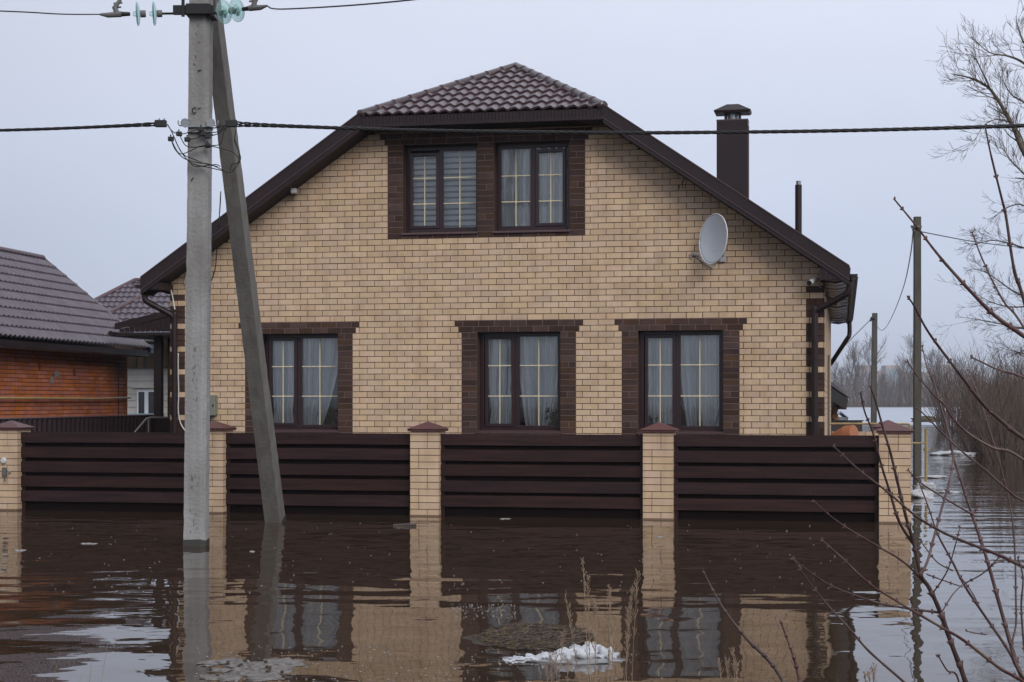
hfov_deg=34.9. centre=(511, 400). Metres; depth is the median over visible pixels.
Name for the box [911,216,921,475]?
utility pole
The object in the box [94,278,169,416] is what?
pale house
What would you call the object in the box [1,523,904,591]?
floating flecks
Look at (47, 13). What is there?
power line
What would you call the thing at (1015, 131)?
bare tree
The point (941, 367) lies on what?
bare tree
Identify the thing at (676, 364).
window
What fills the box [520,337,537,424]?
curtain
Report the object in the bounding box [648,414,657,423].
potted plant
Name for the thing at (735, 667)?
dry weed
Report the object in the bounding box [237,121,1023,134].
bundled cable
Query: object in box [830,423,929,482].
gas pipe
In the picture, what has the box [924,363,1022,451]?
willow shrub
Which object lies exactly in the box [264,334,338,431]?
window
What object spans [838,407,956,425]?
ice sheet
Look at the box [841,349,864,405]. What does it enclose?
bare tree
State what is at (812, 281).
security camera
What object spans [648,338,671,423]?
curtain
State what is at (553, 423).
potted plant
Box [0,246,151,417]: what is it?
orange brick house
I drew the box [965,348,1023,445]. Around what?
willow shrub
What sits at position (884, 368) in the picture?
tower block
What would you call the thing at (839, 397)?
log cabin
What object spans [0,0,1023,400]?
sky
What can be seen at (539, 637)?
reed mat
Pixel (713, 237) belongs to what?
satellite dish
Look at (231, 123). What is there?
anchor clamp
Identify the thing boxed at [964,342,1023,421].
willow shrub
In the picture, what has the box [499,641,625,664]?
snow lump
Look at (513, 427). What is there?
window
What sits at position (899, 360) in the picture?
bare tree
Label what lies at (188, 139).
wire loops
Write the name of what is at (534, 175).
window
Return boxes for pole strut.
[212,0,285,522]
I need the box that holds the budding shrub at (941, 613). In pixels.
[790,123,1023,681]
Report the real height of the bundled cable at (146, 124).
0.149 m
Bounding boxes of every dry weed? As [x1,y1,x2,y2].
[543,630,570,681]
[564,557,611,681]
[605,585,615,681]
[622,569,640,681]
[717,647,739,681]
[863,663,876,681]
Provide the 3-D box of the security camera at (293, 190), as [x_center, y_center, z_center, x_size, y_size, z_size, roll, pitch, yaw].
[-3.715,-3.593,27.795,0.100,0.141,0.226,0,0,0]
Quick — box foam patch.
[14,518,662,551]
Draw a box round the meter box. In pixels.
[210,395,216,421]
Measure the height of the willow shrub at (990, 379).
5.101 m
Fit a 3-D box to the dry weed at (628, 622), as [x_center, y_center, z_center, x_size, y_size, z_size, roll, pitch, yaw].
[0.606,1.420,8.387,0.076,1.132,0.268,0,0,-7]
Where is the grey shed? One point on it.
(843, 415)
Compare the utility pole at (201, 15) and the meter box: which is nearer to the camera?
the utility pole at (201, 15)
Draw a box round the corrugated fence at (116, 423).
[0,414,169,431]
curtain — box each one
[273,341,293,422]
[302,338,337,424]
[489,339,510,422]
[502,149,529,225]
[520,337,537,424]
[536,147,566,225]
[539,336,557,424]
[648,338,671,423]
[681,335,700,425]
[700,335,718,425]
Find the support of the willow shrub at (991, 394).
on the flood water
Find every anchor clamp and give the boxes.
[155,118,166,126]
[226,118,237,126]
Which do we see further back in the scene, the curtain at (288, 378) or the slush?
the curtain at (288, 378)
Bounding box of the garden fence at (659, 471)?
[0,420,913,522]
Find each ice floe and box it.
[911,489,935,497]
[912,481,935,487]
[918,475,948,477]
[929,450,975,455]
[935,491,958,492]
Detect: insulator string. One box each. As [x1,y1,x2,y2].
[100,0,172,25]
[214,0,266,23]
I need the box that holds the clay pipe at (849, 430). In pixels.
[830,425,858,434]
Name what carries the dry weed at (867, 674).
on the flood water
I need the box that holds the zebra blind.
[411,151,475,227]
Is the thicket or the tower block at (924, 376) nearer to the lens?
the thicket
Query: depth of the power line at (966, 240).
37.56 m
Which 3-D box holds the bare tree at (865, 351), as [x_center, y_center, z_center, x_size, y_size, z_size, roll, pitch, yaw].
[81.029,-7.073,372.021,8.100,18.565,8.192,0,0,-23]
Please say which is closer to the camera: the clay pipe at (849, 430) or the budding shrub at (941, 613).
the budding shrub at (941, 613)
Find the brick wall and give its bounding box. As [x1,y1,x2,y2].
[832,432,871,434]
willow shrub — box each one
[896,345,990,431]
[903,338,1011,428]
[923,334,1022,439]
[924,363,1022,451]
[927,356,1023,453]
[931,331,1023,462]
[931,360,1017,438]
[948,337,1023,442]
[949,343,1021,447]
[951,330,1023,459]
[958,351,1011,412]
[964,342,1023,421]
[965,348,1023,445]
[980,335,1023,436]
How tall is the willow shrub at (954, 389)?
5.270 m
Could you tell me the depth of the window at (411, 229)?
27.61 m
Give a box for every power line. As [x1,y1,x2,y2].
[0,10,99,14]
[211,191,220,280]
[266,0,412,9]
[877,228,913,329]
[922,231,1019,247]
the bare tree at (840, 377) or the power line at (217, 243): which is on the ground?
the bare tree at (840, 377)
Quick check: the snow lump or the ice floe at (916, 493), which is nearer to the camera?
the snow lump
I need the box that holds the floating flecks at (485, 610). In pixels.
[451,604,515,617]
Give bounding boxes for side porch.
[108,310,169,416]
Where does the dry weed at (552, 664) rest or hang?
on the flood water
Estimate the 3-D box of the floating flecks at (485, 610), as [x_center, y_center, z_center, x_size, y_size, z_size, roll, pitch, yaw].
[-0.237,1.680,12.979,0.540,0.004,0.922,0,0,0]
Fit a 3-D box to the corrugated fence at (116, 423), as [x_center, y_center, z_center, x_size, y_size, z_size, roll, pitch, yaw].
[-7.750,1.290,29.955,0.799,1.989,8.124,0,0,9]
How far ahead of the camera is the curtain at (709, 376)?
26.80 m
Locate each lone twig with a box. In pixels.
[702,571,785,681]
[779,620,801,681]
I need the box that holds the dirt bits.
[208,657,284,677]
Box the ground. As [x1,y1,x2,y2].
[847,402,932,406]
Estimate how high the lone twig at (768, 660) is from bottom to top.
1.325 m
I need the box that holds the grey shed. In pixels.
[837,411,848,419]
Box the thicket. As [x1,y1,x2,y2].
[831,363,1023,405]
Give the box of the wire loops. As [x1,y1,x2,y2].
[167,124,240,172]
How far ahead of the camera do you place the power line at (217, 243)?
27.44 m
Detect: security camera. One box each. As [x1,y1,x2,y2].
[291,188,296,193]
[807,277,820,287]
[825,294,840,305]
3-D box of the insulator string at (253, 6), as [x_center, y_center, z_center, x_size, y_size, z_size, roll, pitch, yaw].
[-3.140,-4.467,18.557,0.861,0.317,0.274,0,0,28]
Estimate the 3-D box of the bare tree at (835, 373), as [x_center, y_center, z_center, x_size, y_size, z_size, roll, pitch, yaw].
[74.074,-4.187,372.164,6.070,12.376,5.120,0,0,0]
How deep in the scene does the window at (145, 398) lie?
67.42 m
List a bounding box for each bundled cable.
[0,122,154,131]
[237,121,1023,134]
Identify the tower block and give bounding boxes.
[856,365,870,400]
[881,365,900,400]
[921,372,931,399]
[934,365,956,400]
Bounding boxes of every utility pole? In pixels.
[173,0,218,546]
[870,313,877,431]
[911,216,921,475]
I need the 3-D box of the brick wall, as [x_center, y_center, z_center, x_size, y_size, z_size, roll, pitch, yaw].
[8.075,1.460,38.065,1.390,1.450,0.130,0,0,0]
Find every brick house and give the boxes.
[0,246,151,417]
[134,62,857,434]
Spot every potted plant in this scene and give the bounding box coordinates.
[327,409,337,424]
[545,407,557,425]
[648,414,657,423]
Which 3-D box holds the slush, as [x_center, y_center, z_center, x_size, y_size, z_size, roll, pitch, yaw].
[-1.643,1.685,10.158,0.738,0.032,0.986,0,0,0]
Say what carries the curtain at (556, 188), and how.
hanging from the brick house at (608, 280)
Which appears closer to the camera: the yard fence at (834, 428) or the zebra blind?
the zebra blind
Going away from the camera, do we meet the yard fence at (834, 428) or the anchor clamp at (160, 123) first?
the anchor clamp at (160, 123)
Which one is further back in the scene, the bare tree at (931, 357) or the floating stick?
the bare tree at (931, 357)
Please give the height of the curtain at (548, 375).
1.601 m
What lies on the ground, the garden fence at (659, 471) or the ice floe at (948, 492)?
the garden fence at (659, 471)
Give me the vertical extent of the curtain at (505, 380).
1.601 m
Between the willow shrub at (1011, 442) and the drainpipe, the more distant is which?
the willow shrub at (1011, 442)
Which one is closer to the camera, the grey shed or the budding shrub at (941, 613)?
the budding shrub at (941, 613)
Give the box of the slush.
[197,657,309,681]
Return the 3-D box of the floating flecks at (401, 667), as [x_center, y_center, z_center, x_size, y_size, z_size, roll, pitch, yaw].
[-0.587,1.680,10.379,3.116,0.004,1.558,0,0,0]
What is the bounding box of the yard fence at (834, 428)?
[831,420,863,432]
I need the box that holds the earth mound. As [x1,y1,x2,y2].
[910,416,940,421]
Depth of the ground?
361.78 m
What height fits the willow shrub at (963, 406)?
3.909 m
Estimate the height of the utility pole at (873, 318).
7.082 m
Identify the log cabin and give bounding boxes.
[831,382,848,419]
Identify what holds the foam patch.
on the flood water
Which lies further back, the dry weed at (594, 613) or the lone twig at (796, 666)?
the dry weed at (594, 613)
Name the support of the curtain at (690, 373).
hanging from the brick house at (608, 280)
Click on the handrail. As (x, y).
(141, 424)
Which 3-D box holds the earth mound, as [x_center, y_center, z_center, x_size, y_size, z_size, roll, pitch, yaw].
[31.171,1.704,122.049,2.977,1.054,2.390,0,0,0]
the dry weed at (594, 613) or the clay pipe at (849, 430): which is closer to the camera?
the dry weed at (594, 613)
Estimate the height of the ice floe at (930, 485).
0.220 m
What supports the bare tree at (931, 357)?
on the ground
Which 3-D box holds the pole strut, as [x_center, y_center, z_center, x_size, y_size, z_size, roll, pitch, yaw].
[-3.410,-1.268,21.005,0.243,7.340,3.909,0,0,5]
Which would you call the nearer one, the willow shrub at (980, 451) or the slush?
the slush
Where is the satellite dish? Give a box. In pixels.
[689,213,727,269]
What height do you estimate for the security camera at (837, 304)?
0.220 m
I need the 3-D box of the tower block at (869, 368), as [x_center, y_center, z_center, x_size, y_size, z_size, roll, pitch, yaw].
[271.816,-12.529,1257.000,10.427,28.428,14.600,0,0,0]
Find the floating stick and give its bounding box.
[393,523,415,525]
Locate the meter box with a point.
(213, 405)
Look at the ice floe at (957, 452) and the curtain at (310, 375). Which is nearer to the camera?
the curtain at (310, 375)
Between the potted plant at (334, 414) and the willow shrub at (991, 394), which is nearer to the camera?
the potted plant at (334, 414)
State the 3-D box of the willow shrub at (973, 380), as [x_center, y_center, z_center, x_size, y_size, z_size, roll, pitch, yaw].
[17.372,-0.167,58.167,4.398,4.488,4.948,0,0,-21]
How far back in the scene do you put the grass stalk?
8.20 m
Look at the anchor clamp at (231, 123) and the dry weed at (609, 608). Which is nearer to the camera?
the dry weed at (609, 608)
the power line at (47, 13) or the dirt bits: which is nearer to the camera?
the dirt bits
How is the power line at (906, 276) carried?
attached to the utility pole at (917, 459)
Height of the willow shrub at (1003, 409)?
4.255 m
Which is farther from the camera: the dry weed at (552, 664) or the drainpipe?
the drainpipe
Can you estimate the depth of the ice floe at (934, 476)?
35.31 m
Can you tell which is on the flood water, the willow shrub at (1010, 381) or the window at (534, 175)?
the willow shrub at (1010, 381)
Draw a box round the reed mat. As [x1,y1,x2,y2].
[461,622,595,652]
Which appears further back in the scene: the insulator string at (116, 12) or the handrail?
the handrail
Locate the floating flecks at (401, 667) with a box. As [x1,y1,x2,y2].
[196,645,649,681]
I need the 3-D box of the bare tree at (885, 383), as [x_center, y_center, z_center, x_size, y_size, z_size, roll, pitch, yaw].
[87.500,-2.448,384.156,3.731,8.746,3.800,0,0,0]
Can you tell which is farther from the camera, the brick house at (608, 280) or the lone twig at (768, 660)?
the brick house at (608, 280)
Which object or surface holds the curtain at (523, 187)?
hanging from the brick house at (608, 280)
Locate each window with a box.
[132,387,153,412]
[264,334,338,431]
[401,145,477,234]
[475,332,560,432]
[492,142,569,232]
[636,331,723,433]
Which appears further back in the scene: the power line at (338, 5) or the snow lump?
the power line at (338, 5)
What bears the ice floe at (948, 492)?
on the flood water
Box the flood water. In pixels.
[0,425,1023,681]
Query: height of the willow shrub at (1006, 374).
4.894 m
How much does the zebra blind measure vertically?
1.440 m
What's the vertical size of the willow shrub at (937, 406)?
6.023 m
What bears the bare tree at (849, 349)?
on the ground
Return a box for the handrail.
[134,417,168,431]
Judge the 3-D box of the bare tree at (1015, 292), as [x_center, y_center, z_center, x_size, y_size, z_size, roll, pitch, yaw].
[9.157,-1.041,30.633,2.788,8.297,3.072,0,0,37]
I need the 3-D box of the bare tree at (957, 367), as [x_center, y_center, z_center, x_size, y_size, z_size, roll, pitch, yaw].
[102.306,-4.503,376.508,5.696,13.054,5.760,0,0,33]
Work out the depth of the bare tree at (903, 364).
370.28 m
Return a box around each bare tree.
[831,361,848,390]
[836,367,847,387]
[841,340,870,404]
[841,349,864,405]
[851,330,886,405]
[877,374,889,405]
[891,353,912,403]
[894,334,925,405]
[922,347,943,401]
[925,1,1023,184]
[931,355,948,391]
[932,180,1023,358]
[946,355,969,401]
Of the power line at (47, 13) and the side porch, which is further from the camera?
the side porch
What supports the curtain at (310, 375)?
hanging from the brick house at (608, 280)

